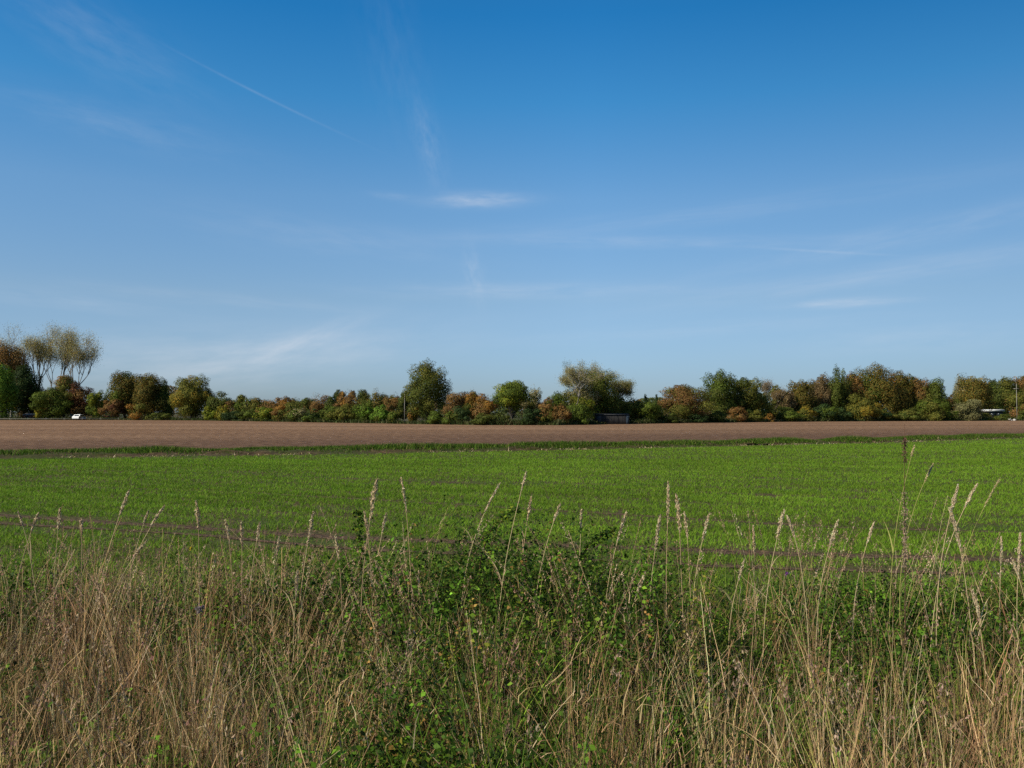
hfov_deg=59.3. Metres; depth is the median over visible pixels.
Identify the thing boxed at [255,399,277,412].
hedgerow tree
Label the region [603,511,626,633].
grass stalk
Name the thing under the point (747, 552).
wheel track
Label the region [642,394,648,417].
spruce tree
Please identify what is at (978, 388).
broadleaf tree
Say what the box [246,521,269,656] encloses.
grass stalk
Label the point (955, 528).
grass stalk
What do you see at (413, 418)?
orange bush
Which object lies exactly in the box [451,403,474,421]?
dark bush
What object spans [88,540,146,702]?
grass stalk
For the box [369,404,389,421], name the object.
hedge bush
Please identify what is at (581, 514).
grass stalk
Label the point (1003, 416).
bush
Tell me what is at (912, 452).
grass stalk
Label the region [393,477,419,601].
grass stalk
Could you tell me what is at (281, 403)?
hedgerow tree
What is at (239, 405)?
hedgerow tree
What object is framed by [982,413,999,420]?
bush
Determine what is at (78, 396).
broadleaf tree
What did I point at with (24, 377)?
broadleaf tree
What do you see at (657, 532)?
grass stalk
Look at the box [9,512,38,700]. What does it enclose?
grass stalk
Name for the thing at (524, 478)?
grass stalk
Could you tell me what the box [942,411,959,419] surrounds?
bush
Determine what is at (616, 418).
shed
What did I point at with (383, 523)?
grass stalk
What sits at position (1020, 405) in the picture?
russet tree
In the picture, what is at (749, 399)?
broadleaf tree
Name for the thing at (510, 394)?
lime tree
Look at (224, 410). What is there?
yellow bush
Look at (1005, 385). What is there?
broadleaf tree
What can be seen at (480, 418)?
bush
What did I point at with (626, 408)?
broadleaf tree
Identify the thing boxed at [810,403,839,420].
edge bush
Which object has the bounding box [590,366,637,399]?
half bare tree
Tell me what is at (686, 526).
grass stalk
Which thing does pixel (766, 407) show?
yellow green bush
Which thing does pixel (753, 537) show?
grass stalk
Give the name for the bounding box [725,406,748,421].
orange bush
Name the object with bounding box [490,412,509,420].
bush
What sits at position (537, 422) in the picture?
field edge undergrowth
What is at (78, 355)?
poplar tree
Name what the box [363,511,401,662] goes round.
grass stalk
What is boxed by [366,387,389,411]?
hedgerow tree
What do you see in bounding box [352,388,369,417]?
hedgerow tree
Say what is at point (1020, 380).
broadleaf tree
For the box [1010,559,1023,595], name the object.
grass stalk
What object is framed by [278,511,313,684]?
grass stalk
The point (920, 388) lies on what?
broadleaf tree
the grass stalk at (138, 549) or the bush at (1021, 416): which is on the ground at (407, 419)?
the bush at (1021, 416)
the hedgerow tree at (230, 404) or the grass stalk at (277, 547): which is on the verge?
the grass stalk at (277, 547)
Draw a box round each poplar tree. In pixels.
[0,322,22,416]
[8,322,61,387]
[29,328,83,386]
[45,324,103,416]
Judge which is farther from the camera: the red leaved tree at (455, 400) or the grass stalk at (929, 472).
the red leaved tree at (455, 400)
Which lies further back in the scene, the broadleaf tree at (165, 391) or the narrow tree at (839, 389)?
the broadleaf tree at (165, 391)
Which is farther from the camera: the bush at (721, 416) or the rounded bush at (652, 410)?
the bush at (721, 416)
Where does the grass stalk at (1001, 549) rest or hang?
on the verge
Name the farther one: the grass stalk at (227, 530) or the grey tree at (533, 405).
the grey tree at (533, 405)
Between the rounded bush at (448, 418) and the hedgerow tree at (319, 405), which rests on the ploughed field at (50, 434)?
the rounded bush at (448, 418)
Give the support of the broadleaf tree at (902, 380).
on the ground at (407, 419)
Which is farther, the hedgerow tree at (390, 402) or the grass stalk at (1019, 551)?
the hedgerow tree at (390, 402)
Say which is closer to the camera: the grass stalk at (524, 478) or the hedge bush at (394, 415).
the grass stalk at (524, 478)
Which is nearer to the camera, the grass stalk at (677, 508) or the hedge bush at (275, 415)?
the grass stalk at (677, 508)
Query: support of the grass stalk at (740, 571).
on the verge
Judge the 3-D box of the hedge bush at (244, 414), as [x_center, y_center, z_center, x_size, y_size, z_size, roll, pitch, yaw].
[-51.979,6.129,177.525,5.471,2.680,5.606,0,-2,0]
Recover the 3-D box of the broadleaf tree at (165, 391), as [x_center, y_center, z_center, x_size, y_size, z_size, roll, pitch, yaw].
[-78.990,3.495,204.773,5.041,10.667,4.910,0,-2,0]
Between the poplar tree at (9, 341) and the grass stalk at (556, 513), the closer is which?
the grass stalk at (556, 513)
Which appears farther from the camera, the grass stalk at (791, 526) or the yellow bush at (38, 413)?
the yellow bush at (38, 413)
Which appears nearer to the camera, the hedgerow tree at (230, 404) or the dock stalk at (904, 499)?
the dock stalk at (904, 499)
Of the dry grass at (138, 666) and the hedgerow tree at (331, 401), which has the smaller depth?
the dry grass at (138, 666)
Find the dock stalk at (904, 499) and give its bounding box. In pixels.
[900,424,909,690]
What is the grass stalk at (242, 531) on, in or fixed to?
on the verge
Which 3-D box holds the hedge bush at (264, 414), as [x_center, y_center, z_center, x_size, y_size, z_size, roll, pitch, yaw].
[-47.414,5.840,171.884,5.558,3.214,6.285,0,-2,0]
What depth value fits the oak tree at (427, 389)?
135.29 m
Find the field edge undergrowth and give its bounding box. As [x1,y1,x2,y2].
[0,416,1023,424]
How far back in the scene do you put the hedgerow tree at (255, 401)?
180.91 m
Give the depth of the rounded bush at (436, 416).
130.64 m
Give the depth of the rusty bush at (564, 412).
124.18 m
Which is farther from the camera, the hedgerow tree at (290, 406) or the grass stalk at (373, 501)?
the hedgerow tree at (290, 406)
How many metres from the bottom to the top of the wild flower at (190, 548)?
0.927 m
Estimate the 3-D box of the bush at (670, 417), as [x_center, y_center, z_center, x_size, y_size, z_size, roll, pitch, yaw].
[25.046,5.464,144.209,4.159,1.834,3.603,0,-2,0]
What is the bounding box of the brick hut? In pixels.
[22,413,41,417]
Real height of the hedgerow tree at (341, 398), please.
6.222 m
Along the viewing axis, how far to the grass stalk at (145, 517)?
5.99 m
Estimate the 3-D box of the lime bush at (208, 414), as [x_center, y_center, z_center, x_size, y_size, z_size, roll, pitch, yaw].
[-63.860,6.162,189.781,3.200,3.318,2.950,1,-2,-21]
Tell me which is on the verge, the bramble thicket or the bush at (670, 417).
the bramble thicket
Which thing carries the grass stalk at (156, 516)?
on the verge
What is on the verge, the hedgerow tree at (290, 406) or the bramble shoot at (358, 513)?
the bramble shoot at (358, 513)
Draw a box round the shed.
[593,413,629,423]
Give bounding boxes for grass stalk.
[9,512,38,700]
[17,511,42,663]
[47,507,61,625]
[63,518,86,653]
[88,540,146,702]
[91,489,129,695]
[105,505,165,693]
[126,510,148,676]
[166,500,199,672]
[212,519,250,649]
[218,522,284,668]
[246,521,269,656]
[263,536,280,679]
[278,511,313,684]
[281,570,297,690]
[331,536,381,689]
[358,479,393,703]
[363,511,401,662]
[367,513,386,647]
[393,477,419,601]
[456,483,499,631]
[485,470,526,625]
[518,496,531,625]
[532,503,560,671]
[564,509,582,616]
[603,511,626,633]
[623,571,664,660]
[644,481,693,704]
[644,514,661,632]
[675,493,711,688]
[680,513,712,626]
[684,511,701,663]
[714,559,744,692]
[732,525,761,658]
[746,509,785,668]
[786,515,813,680]
[814,519,838,664]
[830,521,874,691]
[876,445,931,650]
[892,463,933,635]
[908,483,977,654]
[936,484,960,685]
[941,478,999,696]
[948,507,992,677]
[968,589,987,681]
[981,536,1002,652]
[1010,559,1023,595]
[1017,532,1023,672]
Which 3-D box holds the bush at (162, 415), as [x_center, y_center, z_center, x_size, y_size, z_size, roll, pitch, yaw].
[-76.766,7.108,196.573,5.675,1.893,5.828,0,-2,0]
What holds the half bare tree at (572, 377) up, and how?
on the ground at (407, 419)
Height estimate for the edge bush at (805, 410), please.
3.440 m
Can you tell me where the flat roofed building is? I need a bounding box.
[981,409,1004,416]
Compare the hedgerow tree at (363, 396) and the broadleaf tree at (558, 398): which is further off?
the hedgerow tree at (363, 396)
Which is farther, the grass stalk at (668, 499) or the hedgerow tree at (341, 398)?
the hedgerow tree at (341, 398)
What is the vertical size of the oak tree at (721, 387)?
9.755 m
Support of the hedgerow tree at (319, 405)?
on the ground at (407, 419)
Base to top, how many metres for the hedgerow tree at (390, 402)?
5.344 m
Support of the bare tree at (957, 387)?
on the ground at (407, 419)
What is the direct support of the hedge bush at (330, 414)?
on the field edge undergrowth
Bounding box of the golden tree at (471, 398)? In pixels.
[461,389,478,420]
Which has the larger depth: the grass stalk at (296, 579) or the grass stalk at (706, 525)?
the grass stalk at (706, 525)
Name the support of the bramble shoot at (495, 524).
on the verge
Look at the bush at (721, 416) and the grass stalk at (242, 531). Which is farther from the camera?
the bush at (721, 416)
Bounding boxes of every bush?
[28,387,74,417]
[33,407,45,417]
[98,397,126,417]
[125,403,155,419]
[145,413,171,419]
[202,405,216,420]
[214,404,229,419]
[218,410,240,420]
[234,409,259,418]
[250,406,277,421]
[270,409,290,420]
[286,408,309,420]
[301,408,324,420]
[318,405,338,419]
[334,403,360,420]
[352,402,373,421]
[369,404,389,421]
[386,409,408,422]
[407,407,421,420]
[425,410,443,423]
[441,410,459,424]
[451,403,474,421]
[469,412,493,424]
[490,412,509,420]
[515,408,543,424]
[536,397,559,422]
[552,404,572,422]
[562,402,593,423]
[567,392,595,419]
[634,401,663,419]
[658,412,679,422]
[681,412,708,422]
[707,411,727,422]
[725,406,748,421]
[747,409,764,421]
[750,393,778,418]
[762,413,775,421]
[773,406,807,421]
[798,405,817,420]
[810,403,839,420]
[833,406,853,420]
[845,393,882,419]
[878,409,900,420]
[896,407,926,420]
[914,396,949,420]
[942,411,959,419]
[950,399,982,420]
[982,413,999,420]
[994,414,1014,419]
[1015,411,1023,418]
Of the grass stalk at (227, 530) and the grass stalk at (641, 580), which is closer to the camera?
the grass stalk at (641, 580)
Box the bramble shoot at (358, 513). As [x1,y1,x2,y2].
[351,506,369,651]
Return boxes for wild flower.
[188,546,191,660]
[195,603,204,696]
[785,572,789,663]
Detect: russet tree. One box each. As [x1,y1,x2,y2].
[657,384,719,419]
[998,390,1023,417]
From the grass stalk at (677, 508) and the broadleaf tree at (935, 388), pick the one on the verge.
the grass stalk at (677, 508)
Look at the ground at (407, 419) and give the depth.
360.21 m
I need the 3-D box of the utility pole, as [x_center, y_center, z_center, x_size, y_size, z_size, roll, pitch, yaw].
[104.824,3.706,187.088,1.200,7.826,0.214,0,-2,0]
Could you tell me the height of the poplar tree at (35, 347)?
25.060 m
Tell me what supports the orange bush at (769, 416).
on the ploughed field at (50, 434)
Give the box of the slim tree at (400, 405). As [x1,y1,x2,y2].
[396,391,410,420]
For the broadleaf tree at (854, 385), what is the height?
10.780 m
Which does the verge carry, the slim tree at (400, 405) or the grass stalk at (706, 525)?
the grass stalk at (706, 525)
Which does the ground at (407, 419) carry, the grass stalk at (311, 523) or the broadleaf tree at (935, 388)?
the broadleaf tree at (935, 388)
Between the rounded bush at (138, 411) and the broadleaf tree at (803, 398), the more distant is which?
the rounded bush at (138, 411)
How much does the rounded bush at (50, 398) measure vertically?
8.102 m
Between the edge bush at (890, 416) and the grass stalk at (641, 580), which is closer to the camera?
the grass stalk at (641, 580)
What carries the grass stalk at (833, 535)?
on the verge
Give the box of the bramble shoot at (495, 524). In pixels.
[472,503,522,658]
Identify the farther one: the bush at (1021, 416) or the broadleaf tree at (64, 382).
the broadleaf tree at (64, 382)
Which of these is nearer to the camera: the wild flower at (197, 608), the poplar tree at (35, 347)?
the wild flower at (197, 608)
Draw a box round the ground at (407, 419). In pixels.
[7,412,867,421]
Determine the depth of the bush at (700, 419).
147.98 m
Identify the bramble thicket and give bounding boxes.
[0,491,1023,767]
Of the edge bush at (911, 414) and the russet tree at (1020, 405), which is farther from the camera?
the russet tree at (1020, 405)
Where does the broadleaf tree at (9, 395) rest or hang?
on the ground at (407, 419)
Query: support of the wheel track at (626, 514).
on the crop field at (412, 536)
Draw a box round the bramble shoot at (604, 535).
[571,526,623,601]
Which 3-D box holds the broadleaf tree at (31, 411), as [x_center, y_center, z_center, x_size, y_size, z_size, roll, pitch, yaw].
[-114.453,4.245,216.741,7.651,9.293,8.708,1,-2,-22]
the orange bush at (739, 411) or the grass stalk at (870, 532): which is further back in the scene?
the orange bush at (739, 411)
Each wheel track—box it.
[0,469,1023,504]
[0,484,1023,532]
[0,514,1023,561]
[0,523,1020,575]
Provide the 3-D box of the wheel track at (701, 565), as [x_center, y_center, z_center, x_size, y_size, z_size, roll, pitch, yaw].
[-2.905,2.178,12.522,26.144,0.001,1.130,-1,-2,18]
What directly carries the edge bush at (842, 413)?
on the ploughed field at (50, 434)
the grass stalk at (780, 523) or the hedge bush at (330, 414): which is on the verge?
the grass stalk at (780, 523)
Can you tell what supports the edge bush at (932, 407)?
on the ground at (407, 419)
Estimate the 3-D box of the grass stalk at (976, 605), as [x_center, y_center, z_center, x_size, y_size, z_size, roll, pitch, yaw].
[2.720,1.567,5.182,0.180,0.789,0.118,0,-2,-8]
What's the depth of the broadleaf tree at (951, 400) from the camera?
186.12 m
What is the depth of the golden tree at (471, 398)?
131.87 m
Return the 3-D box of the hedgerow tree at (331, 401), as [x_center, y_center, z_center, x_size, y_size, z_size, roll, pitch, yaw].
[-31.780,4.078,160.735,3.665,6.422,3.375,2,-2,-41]
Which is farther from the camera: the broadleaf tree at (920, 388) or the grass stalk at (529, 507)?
the broadleaf tree at (920, 388)
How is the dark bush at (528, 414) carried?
on the ploughed field at (50, 434)
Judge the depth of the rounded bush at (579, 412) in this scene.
126.61 m
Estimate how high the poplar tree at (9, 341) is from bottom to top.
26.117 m
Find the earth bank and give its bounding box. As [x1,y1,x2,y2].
[0,435,1023,459]
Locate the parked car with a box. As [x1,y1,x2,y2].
[72,414,85,419]
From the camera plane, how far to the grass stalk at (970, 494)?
5.47 m
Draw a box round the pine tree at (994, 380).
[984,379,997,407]
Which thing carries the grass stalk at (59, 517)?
on the verge
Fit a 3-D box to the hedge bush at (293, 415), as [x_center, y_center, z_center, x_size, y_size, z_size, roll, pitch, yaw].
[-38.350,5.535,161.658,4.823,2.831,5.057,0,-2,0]
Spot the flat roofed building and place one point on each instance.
(994, 412)
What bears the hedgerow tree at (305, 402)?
on the ground at (407, 419)
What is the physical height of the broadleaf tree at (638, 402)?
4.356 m
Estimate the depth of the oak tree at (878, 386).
180.37 m
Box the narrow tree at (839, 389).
[826,363,849,407]
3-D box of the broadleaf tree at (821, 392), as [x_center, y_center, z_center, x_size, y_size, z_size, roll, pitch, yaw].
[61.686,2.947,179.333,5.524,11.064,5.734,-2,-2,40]
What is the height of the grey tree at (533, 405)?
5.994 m
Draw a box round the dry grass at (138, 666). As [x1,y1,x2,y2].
[0,492,1023,767]
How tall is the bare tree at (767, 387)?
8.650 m
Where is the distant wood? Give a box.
[7,381,955,417]
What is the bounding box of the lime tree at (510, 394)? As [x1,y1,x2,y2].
[489,380,535,418]
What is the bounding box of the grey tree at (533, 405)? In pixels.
[521,384,542,415]
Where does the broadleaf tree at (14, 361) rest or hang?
on the ground at (407, 419)
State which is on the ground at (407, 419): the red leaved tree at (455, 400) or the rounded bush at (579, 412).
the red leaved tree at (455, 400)
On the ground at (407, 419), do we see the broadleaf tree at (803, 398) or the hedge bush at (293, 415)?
the broadleaf tree at (803, 398)
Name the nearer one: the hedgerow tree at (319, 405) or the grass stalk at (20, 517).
the grass stalk at (20, 517)
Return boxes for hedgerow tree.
[219,399,238,419]
[233,394,252,410]
[246,397,271,417]
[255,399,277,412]
[273,396,296,415]
[285,398,305,412]
[300,397,316,417]
[309,393,328,415]
[324,389,340,412]
[333,390,353,418]
[344,390,361,405]
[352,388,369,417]
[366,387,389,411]
[379,394,399,412]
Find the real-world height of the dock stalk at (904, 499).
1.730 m
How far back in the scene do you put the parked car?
200.50 m
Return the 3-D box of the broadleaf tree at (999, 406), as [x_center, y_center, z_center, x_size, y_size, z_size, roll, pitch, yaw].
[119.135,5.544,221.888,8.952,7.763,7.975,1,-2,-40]
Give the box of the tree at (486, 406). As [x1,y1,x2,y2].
[470,393,500,419]
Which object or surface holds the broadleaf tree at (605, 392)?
on the ground at (407, 419)
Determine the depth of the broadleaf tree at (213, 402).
191.89 m
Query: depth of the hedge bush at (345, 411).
149.57 m
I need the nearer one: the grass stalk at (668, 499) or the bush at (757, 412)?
the grass stalk at (668, 499)
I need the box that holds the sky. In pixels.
[0,0,1023,411]
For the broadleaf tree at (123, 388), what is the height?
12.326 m
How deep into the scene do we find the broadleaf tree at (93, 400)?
205.82 m
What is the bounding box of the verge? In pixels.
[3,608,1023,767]
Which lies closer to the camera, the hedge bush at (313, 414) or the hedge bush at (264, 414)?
the hedge bush at (313, 414)
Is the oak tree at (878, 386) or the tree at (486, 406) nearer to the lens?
the tree at (486, 406)
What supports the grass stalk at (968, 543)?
on the verge
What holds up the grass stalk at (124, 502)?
on the verge
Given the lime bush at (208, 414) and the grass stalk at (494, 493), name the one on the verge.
the grass stalk at (494, 493)
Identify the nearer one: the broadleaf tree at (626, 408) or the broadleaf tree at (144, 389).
the broadleaf tree at (626, 408)
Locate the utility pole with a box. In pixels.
[1013,383,1018,408]
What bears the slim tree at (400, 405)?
on the ground at (407, 419)
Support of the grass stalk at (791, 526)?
on the verge
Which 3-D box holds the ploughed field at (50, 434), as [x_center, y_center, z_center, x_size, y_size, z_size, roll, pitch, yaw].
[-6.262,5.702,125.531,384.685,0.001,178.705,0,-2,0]
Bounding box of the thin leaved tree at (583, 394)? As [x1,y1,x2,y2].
[562,371,600,407]
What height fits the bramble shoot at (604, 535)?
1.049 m
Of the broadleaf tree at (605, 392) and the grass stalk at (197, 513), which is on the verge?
the grass stalk at (197, 513)
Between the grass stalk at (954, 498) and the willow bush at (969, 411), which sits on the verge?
the grass stalk at (954, 498)
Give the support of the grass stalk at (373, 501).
on the verge
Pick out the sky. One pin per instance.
(271, 200)
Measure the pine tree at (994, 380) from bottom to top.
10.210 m
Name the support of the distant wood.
on the ground at (407, 419)
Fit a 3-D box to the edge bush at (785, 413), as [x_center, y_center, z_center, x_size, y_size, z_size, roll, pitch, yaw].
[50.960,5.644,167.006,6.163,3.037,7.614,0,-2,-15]
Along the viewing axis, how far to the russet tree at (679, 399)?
149.37 m
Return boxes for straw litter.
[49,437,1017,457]
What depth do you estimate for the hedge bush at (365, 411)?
146.01 m
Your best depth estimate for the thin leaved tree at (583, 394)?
135.12 m
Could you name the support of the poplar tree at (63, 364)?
on the ground at (407, 419)
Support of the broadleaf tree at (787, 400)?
on the ground at (407, 419)
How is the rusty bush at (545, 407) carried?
on the ground at (407, 419)
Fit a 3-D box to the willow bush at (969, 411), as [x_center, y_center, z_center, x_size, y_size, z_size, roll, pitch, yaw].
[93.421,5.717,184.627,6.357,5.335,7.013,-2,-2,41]
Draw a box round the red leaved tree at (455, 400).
[440,390,468,415]
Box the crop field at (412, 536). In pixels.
[0,439,1023,607]
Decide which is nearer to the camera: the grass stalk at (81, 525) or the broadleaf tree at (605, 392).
the grass stalk at (81, 525)
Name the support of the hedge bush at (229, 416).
on the ground at (407, 419)
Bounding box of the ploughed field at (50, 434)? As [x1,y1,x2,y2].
[0,420,1023,450]
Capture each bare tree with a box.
[555,360,608,403]
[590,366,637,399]
[760,378,790,409]
[952,372,970,402]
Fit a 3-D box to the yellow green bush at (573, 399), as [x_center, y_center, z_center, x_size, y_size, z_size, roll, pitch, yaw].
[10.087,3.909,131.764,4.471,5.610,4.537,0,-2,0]
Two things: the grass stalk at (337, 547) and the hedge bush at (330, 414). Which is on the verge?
the grass stalk at (337, 547)
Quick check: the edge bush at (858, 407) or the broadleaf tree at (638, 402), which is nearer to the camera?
the broadleaf tree at (638, 402)
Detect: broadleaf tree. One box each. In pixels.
[0,339,30,417]
[0,362,20,417]
[8,363,45,417]
[25,384,43,412]
[43,374,80,416]
[65,382,97,416]
[85,390,110,417]
[104,369,140,417]
[130,371,166,416]
[152,377,174,417]
[167,373,215,417]
[203,390,231,412]
[548,391,569,414]
[582,368,621,417]
[603,387,639,415]
[627,398,645,420]
[725,376,763,417]
[770,384,797,411]
[785,379,820,413]
[808,372,833,417]
[841,371,865,408]
[886,370,915,413]
[907,373,933,417]
[926,378,951,415]
[943,395,962,417]
[952,375,995,415]
[981,391,1012,416]
[991,376,1023,413]
[1011,376,1023,393]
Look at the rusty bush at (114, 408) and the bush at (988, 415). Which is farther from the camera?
the rusty bush at (114, 408)
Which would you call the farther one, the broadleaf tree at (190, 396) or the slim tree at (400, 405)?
the broadleaf tree at (190, 396)
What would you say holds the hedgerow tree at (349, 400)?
on the ground at (407, 419)
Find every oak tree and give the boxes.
[402,357,453,420]
[699,368,740,418]
[849,362,908,418]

